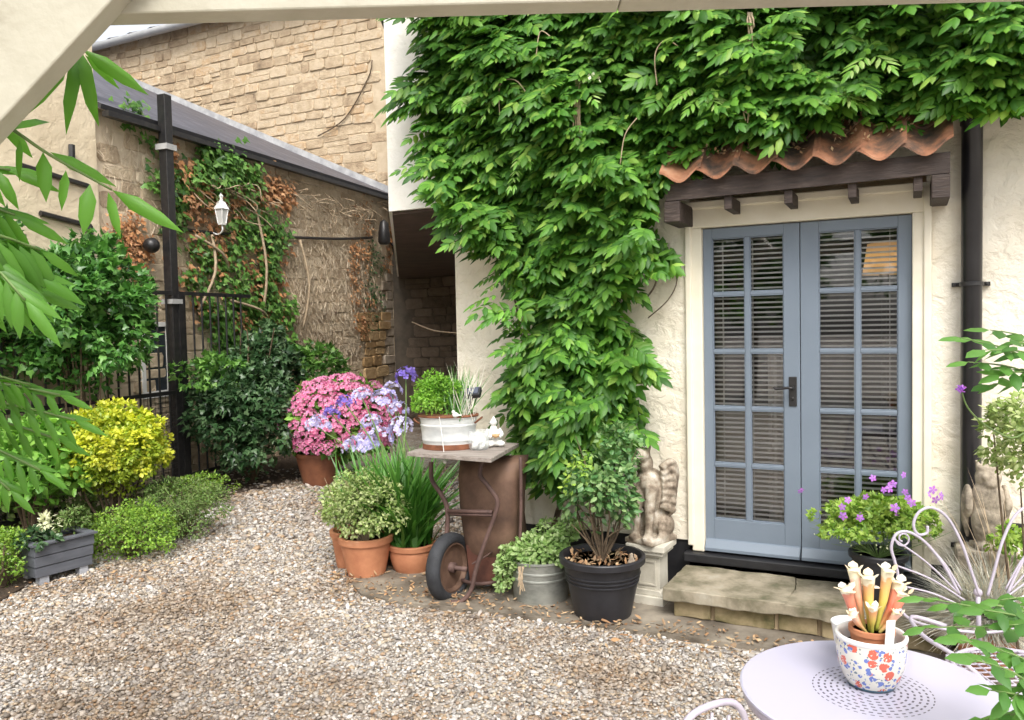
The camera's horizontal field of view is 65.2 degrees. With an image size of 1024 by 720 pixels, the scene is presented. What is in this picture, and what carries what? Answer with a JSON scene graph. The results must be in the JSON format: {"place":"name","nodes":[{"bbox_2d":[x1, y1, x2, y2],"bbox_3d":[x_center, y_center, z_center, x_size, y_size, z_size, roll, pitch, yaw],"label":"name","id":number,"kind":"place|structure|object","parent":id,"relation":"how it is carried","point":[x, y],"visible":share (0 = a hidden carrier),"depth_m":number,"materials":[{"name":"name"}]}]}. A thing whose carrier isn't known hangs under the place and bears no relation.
{"place":"outdoors","nodes":[
{"label":"outdoors","id":0,"kind":"place"},
{"bbox_2d":[95,24,162,41],"label":"sky","id":1,"kind":"structure","parent":0,"point":[113,30],"materials":[{"name":"white"}]},
{"bbox_2d":[0,426,1021,719],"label":"ground","id":2,"kind":"structure","parent":0,"point":[414,440],"depth_m":4.12,"materials":[{"name":"beige gravel"}]},
{"bbox_2d":[0,46,110,530],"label":"rendered building","id":3,"kind":"structure","parent":2,"relation":"on","point":[77,141],"depth_m":7.38,"materials":[{"name":"beige paint"}]},
{"bbox_2d":[12,503,99,585],"bbox_3d":[-3.173,1.277,5.614,0.354,0.493,0.634,0,3,34],"label":"planter trough","id":4,"kind":"object","parent":2,"relation":"on","point":[46,552],"visible":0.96,"depth_m":5.54,"materials":[{"name":"grey wood"}]},
{"bbox_2d":[0,51,182,513],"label":"tree","id":5,"kind":"object","parent":2,"relation":"on","point":[25,276],"visible":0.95,"depth_m":1.75,"materials":[{"name":"green plant"}]},
{"bbox_2d":[84,496,180,561],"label":"shrub","id":6,"kind":"object","parent":2,"relation":"on","point":[130,540],"visible":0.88,"depth_m":5.98,"materials":[{"name":"green plant"}]},
{"bbox_2d":[0,454,300,602],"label":"soil bed","id":7,"kind":"object","parent":2,"relation":"on","point":[288,464],"visible":0.1,"depth_m":8.83,"materials":[{"name":"brown soil"}]},
{"bbox_2d":[0,524,30,586],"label":"shrub","id":8,"kind":"object","parent":7,"relation":"on","point":[8,562],"visible":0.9,"depth_m":5.34,"materials":[{"name":"green plant"}]},
{"bbox_2d":[0,204,71,470],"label":"evergreen shrub","id":9,"kind":"object","parent":7,"relation":"on","point":[43,369],"visible":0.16,"depth_m":6.62,"materials":[{"name":"green plant"}]},
{"bbox_2d":[0,408,107,534],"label":"broadleaf bush","id":10,"kind":"object","parent":7,"relation":"on","point":[43,497],"visible":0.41,"depth_m":6.12,"materials":[{"name":"green plant"}]},
{"bbox_2d":[0,486,109,531],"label":"broadleaf bush","id":11,"kind":"object","parent":7,"relation":"on","point":[63,504],"visible":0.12,"depth_m":6.89,"materials":[{"name":"green plant"}]},
{"bbox_2d":[1,226,163,519],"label":"evergreen shrub","id":12,"kind":"object","parent":7,"relation":"on","point":[94,331],"visible":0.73,"depth_m":6.92,"materials":[{"name":"green plant"}]},
{"bbox_2d":[50,396,174,533],"bbox_3d":[-3.265,0.892,6.549,0.974,1.193,0.918,-1,3,0],"label":"golden shrub","id":13,"kind":"object","parent":7,"relation":"on","point":[132,432],"visible":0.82,"depth_m":6.36,"materials":[{"name":"yellow plant"}]},
{"bbox_2d":[0,290,250,532],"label":"iron railings","id":14,"kind":"object","parent":7,"relation":"on","point":[183,357],"visible":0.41,"depth_m":8.52,"materials":[{"name":"black metal"}]},
{"bbox_2d":[155,93,184,486],"bbox_3d":[-3.625,-0.697,8.524,0.150,4.200,0.150,0,3,19],"label":"black post","id":15,"kind":"object","parent":7,"relation":"on","point":[165,147],"visible":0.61,"depth_m":8.47,"materials":[{"name":"metal"}]},
{"bbox_2d":[167,317,350,484],"bbox_3d":[-2.711,0.444,8.735,1.838,1.876,1.376,-1,3,0],"label":"ivy bush","id":16,"kind":"object","parent":7,"relation":"on","point":[252,381],"visible":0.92,"depth_m":8.48,"materials":[{"name":"green plant"}]},
{"bbox_2d":[126,472,234,547],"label":"shrub","id":17,"kind":"object","parent":2,"relation":"on","point":[183,510],"visible":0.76,"depth_m":6.51,"materials":[{"name":"green plant"}]},
{"bbox_2d":[159,469,240,507],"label":"shrub","id":18,"kind":"object","parent":2,"relation":"on","point":[204,476],"visible":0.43,"depth_m":7.70,"materials":[{"name":"green plant"}]},
{"bbox_2d":[93,69,395,495],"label":"outbuilding","id":19,"kind":"structure","parent":2,"relation":"on","point":[194,125],"depth_m":10.93,"materials":[{"name":"beige stone"}]},
{"bbox_2d":[139,238,159,252],"bbox_3d":[-3.865,-1.193,8.347,0.372,0.163,0.168,-1,3,0],"label":"floodlight","id":20,"kind":"object","parent":19,"relation":"attached to","point":[150,245],"visible":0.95,"depth_m":8.29,"materials":[{"name":"black metal"}]},
{"bbox_2d":[140,322,168,398],"bbox_3d":[-3.829,-0.003,8.599,0.028,0.810,0.413,0,3,19],"label":"window frame","id":21,"kind":"structure","parent":19,"relation":"in","point":[162,325],"depth_m":8.67,"materials":[{"name":"white ceramic"}]},
{"bbox_2d":[213,193,228,234],"bbox_3d":[-3.443,-1.698,9.312,0.281,0.486,0.120,0,3,22],"label":"wall lantern","id":22,"kind":"object","parent":19,"relation":"attached to","point":[221,208],"depth_m":9.26,"materials":[{"name":"white metal"}]},
{"bbox_2d":[97,125,388,371],"bbox_3d":[-2.933,-1.134,10.910,0.375,2.871,6.583,0,3,19],"label":"dead creeper","id":23,"kind":"object","parent":19,"relation":"attached to","point":[309,278],"visible":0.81,"depth_m":11.48,"materials":[{"name":"brown plant"}]},
{"bbox_2d":[101,91,392,410],"bbox_3d":[-2.855,-1.071,11.023,0.312,3.622,6.646,0,3,19],"label":"wall ivy","id":24,"kind":"object","parent":19,"relation":"attached to","point":[230,170],"depth_m":9.60,"materials":[{"name":"green plant"}]},
{"bbox_2d":[178,226,372,239],"bbox_3d":[-3.032,-1.717,10.809,0.035,0.361,4.674,0,3,19],"label":"power cable","id":25,"kind":"object","parent":19,"relation":"attached to","point":[303,237],"visible":0.66,"depth_m":11.18,"materials":[{"name":"black rubber"}]},
{"bbox_2d":[378,219,389,244],"bbox_3d":[-2.067,-2.073,13.045,0.200,0.400,0.450,-1,3,0],"label":"alarm lamp","id":26,"kind":"object","parent":19,"relation":"attached to","point":[383,235],"visible":1,"depth_m":12.85,"materials":[{"name":"black metal"}]},
{"bbox_2d":[92,18,457,426],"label":"stone building","id":27,"kind":"structure","parent":2,"relation":"on","point":[299,84],"depth_m":14.25,"materials":[{"name":"stone"}]},
{"bbox_2d":[318,60,372,136],"bbox_3d":[-2.911,-4.538,13.908,1.224,1.143,0.024,0,3,26],"label":"power cable","id":28,"kind":"object","parent":27,"relation":"attached to","point":[354,103],"visible":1,"depth_m":13.82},
{"bbox_2d":[315,477,358,568],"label":"potted bush","id":29,"kind":"object","parent":2,"relation":"on","point":[339,557],"visible":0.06,"depth_m":5.65,"materials":[{"name":"green plant"}]},
{"bbox_2d":[274,372,401,486],"bbox_3d":[-1.879,0.743,8.748,1.403,1.232,1.100,-1,3,0],"label":"potted hydrangea","id":30,"kind":"object","parent":2,"relation":"on","point":[315,463],"visible":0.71,"depth_m":8.47,"materials":[{"name":"plant"}]},
{"bbox_2d":[0,0,1023,144],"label":"pergola","id":31,"kind":"object","parent":2,"relation":"on","point":[45,45],"visible":1,"depth_m":1.58,"materials":[{"name":"beige paint"}]},
{"bbox_2d":[379,2,1023,593],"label":"house","id":32,"kind":"structure","parent":2,"relation":"on","point":[771,306],"depth_m":4.70,"materials":[{"name":"cream stucco"},{"name":"terracotta roof tile"},{"name":"black paint"}]},
{"bbox_2d":[412,322,456,332],"bbox_3d":[-0.736,-0.308,7.493,0.011,0.122,1.130,-3,3,-28],"label":"washing line","id":33,"kind":"object","parent":32,"relation":"attached to","point":[432,329],"visible":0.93,"depth_m":7.51,"materials":[{"name":"grey"}]},
{"bbox_2d":[374,1,1023,533],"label":"climbing plant","id":34,"kind":"object","parent":32,"relation":"attached to","point":[576,245],"visible":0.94,"depth_m":4.77,"materials":[{"name":"green plant"}]},
{"bbox_2d":[715,405,768,515],"bbox_3d":[1.613,0.763,5.706,0.840,0.870,0.750,0,3,26],"label":"window blind","id":35,"kind":"object","parent":32,"relation":"in","point":[740,458],"visible":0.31,"depth_m":5.71,"materials":[{"name":"beige fabric"}]},
{"bbox_2d":[703,222,801,559],"bbox_3d":[1.445,0.192,4.838,0.564,1.997,0.108,0,3,26],"label":"door","id":36,"kind":"structure","parent":32,"relation":"in","point":[748,536],"depth_m":4.83,"materials":[{"name":"blue paint"}]},
{"bbox_2d":[681,111,913,163],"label":"leaf litter","id":37,"kind":"object","parent":32,"relation":"on","point":[849,121],"visible":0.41,"depth_m":4.32,"materials":[{"name":"brown plant"}]},
{"bbox_2d":[800,214,911,571],"bbox_3d":[1.966,0.192,4.590,0.585,1.997,0.090,0,3,26],"label":"door","id":38,"kind":"structure","parent":32,"relation":"in","point":[814,549],"depth_m":4.61,"materials":[{"name":"blue paint"}]},
{"bbox_2d":[863,242,896,528],"bbox_3d":[2.433,0.222,5.232,0.260,1.958,0.260,0,3,26],"label":"floor lamp","id":39,"kind":"object","parent":32,"relation":"in","point":[882,296],"visible":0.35,"depth_m":5.19,"materials":[{"name":"beige"}]},
{"bbox_2d":[683,698,748,719],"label":"bistro chair","id":40,"kind":"object","parent":2,"relation":"on","point":[708,706],"visible":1,"depth_m":1.99,"materials":[{"name":"white metal"}]},
{"bbox_2d":[740,641,1013,719],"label":"bistro table","id":41,"kind":"object","parent":2,"relation":"on","point":[807,680],"visible":0.81,"depth_m":2.10,"materials":[{"name":"white metal"}]},
{"bbox_2d":[834,561,913,693],"bbox_3d":[0.958,0.704,2.135,0.181,0.327,0.181,1,3,44],"label":"pitcher plant pot","id":42,"kind":"object","parent":41,"relation":"on","point":[871,649],"visible":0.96,"depth_m":2.10,"materials":[{"name":"ceramic"}]},
{"bbox_2d":[890,506,1023,694],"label":"butterfly chair","id":43,"kind":"object","parent":2,"relation":"on","point":[977,592],"visible":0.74,"depth_m":2.99,"materials":[{"name":"white metal"}]},
{"bbox_2d":[896,593,1023,719],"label":"front shrub","id":44,"kind":"object","parent":2,"relation":"on","point":[1010,616],"visible":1,"depth_m":1.62,"materials":[{"name":"green plant"}]},
{"bbox_2d":[938,328,1023,393],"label":"side shrub","id":45,"kind":"object","parent":2,"relation":"on","point":[1016,381],"visible":1,"depth_m":1.94,"materials":[{"name":"green plant"}]},
{"bbox_2d":[955,384,1023,438],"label":"verbena","id":46,"kind":"object","parent":2,"relation":"on","point":[959,388],"visible":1,"depth_m":2.21,"materials":[{"name":"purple plant"}]},
{"bbox_2d":[971,388,1023,648],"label":"lime shrub","id":47,"kind":"object","parent":2,"relation":"on","point":[1007,416],"visible":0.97,"depth_m":3.37,"materials":[{"name":"green plant"}]},
{"bbox_2d":[627,553,634,562],"bbox_3d":[0.669,1.119,4.478,0.068,0.080,0.068,-1,3,0],"label":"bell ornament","id":48,"kind":"object","parent":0,"point":[631,559],"visible":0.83,"depth_m":4.47,"materials":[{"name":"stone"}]},
{"bbox_2d":[353,552,1023,687],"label":"paving","id":49,"kind":"structure","parent":0,"point":[647,613],"depth_m":4.60,"materials":[{"name":"beige stone"}]},
{"bbox_2d":[318,462,411,577],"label":"potted bush","id":50,"kind":"object","parent":49,"relation":"on","point":[365,551],"visible":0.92,"depth_m":5.34,"materials":[{"name":"green plant"}]},
{"bbox_2d":[297,366,459,573],"bbox_3d":[-0.897,0.760,6.003,1.417,1.396,2.157,-2,3,-10],"label":"potted agapanthus","id":51,"kind":"object","parent":49,"relation":"on","point":[412,543],"visible":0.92,"depth_m":5.64,"materials":[{"name":"plant"}]},
{"bbox_2d":[0,475,813,670],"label":"fallen leaves","id":52,"kind":"object","parent":49,"relation":"on","point":[734,644],"visible":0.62,"depth_m":4.81,"materials":[{"name":"brown plant"}]},
{"bbox_2d":[426,455,527,601],"bbox_3d":[-0.209,1.042,5.021,0.645,0.930,0.428,-1,3,0],"label":"wheelbarrow","id":53,"kind":"object","parent":49,"relation":"on","point":[491,511],"visible":0.94,"depth_m":4.96,"materials":[{"name":"metal"}]},
{"bbox_2d":[407,443,518,462],"bbox_3d":[-0.282,0.559,4.937,0.591,0.025,0.604,0,3,22],"label":"board","id":54,"kind":"object","parent":53,"relation":"on","point":[489,454],"visible":0.7,"depth_m":4.77,"materials":[{"name":"brown wood"}]},
{"bbox_2d":[409,358,490,463],"bbox_3d":[-0.359,0.299,4.974,0.549,0.638,0.356,-1,3,6],"label":"herb tub","id":55,"kind":"object","parent":54,"relation":"on","point":[444,430],"visible":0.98,"depth_m":4.89,"materials":[{"name":"wood"},{"name":"whitewashed terracotta"},{"name":"dark soil"}]},
{"bbox_2d":[452,410,461,417],"bbox_3d":[-0.334,0.325,4.827,0.061,0.045,0.032,-1,3,0],"label":"bird ornament","id":56,"kind":"object","parent":55,"relation":"on","point":[455,414],"visible":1,"depth_m":4.82,"materials":[{"name":"white ceramic"}]},
{"bbox_2d":[464,387,481,413],"bbox_3d":[-0.237,0.281,4.930,0.106,0.232,0.071,0,3,17],"label":"solar light","id":57,"kind":"object","parent":55,"relation":"on","point":[477,392],"visible":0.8,"depth_m":4.91,"materials":[{"name":"black metal"}]},
{"bbox_2d":[472,438,485,448],"bbox_3d":[-0.203,0.488,4.884,0.132,0.118,0.132,-1,3,0],"label":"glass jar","id":58,"kind":"object","parent":54,"relation":"on","point":[480,443],"visible":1,"depth_m":4.86,"materials":[{"name":"white glass"}]},
{"bbox_2d":[485,416,504,446],"bbox_3d":[-0.110,0.446,4.974,0.129,0.189,0.123,-2,3,-14],"label":"seated figurine","id":59,"kind":"object","parent":54,"relation":"on","point":[493,434],"visible":0.99,"depth_m":4.97,"materials":[{"name":"white ceramic"}]},
{"bbox_2d":[492,515,586,604],"bbox_3d":[0.170,1.217,4.935,0.598,0.531,0.444,-1,3,0],"label":"zinc bucket","id":60,"kind":"object","parent":49,"relation":"on","point":[534,570],"visible":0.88,"depth_m":4.80,"materials":[{"name":"metal"}]},
{"bbox_2d":[557,419,645,622],"bbox_3d":[0.516,0.917,4.608,0.500,1.145,0.498,0,3,23],"label":"potted shrub","id":61,"kind":"object","parent":49,"relation":"on","point":[602,578],"visible":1,"depth_m":4.52,"materials":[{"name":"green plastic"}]},
{"bbox_2d":[626,539,675,606],"bbox_3d":[0.844,1.280,4.839,0.240,0.385,0.240,0,3,29],"label":"pedestal","id":62,"kind":"object","parent":49,"relation":"on","point":[653,581],"visible":0.62,"depth_m":4.76,"materials":[{"name":"stone"}]},
{"bbox_2d":[625,445,679,546],"bbox_3d":[0.829,0.792,4.813,0.310,0.594,0.254,-4,3,-44],"label":"griffin statue","id":63,"kind":"object","parent":62,"relation":"on","point":[654,524],"visible":0.94,"depth_m":4.76,"materials":[{"name":"stone"}]},
{"bbox_2d":[663,565,951,654],"bbox_3d":[1.638,1.374,4.466,1.476,0.197,0.588,0,3,26],"label":"doorstep","id":64,"kind":"object","parent":49,"relation":"on","point":[773,601],"visible":0.7,"depth_m":4.39,"materials":[{"name":"stone"}]},
{"bbox_2d":[798,472,949,603],"bbox_3d":[1.942,0.918,4.276,0.947,0.732,0.476,-1,3,0],"label":"potted geranium","id":65,"kind":"object","parent":64,"relation":"on","point":[872,514],"visible":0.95,"depth_m":4.19,"materials":[{"name":"green plant"}]},
{"bbox_2d":[954,541,1021,649],"bbox_3d":[2.402,1.213,4.050,0.280,0.524,0.240,0,3,26],"label":"garden stand","id":66,"kind":"object","parent":49,"relation":"on","point":[959,553],"visible":0.24,"depth_m":3.96,"materials":[{"name":"stone"}]},
{"bbox_2d":[960,460,1012,550],"bbox_3d":[2.391,0.725,4.024,0.228,0.450,0.140,-1,3,11],"label":"owl statue","id":67,"kind":"object","parent":66,"relation":"on","point":[986,486],"visible":0.73,"depth_m":3.99,"materials":[{"name":"stone"}]},
{"bbox_2d":[983,519,1022,590],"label":"seedling","id":68,"kind":"object","parent":49,"relation":"on","point":[1014,538],"visible":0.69,"depth_m":3.79,"materials":[{"name":"green plant"}]},
{"bbox_2d":[830,615,865,643],"bbox_3d":[0.986,0.809,2.320,0.116,0.100,0.116,-1,3,0],"label":"white cup","id":69,"kind":"object","parent":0,"point":[836,620],"visible":0.16,"depth_m":2.36,"materials":[{"name":"ceramic"}]},
{"bbox_2d":[898,468,1023,675],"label":"potted grass","id":70,"kind":"object","parent":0,"point":[998,589],"depth_m":3.78,"materials":[{"name":"ceramic"}]}
]}

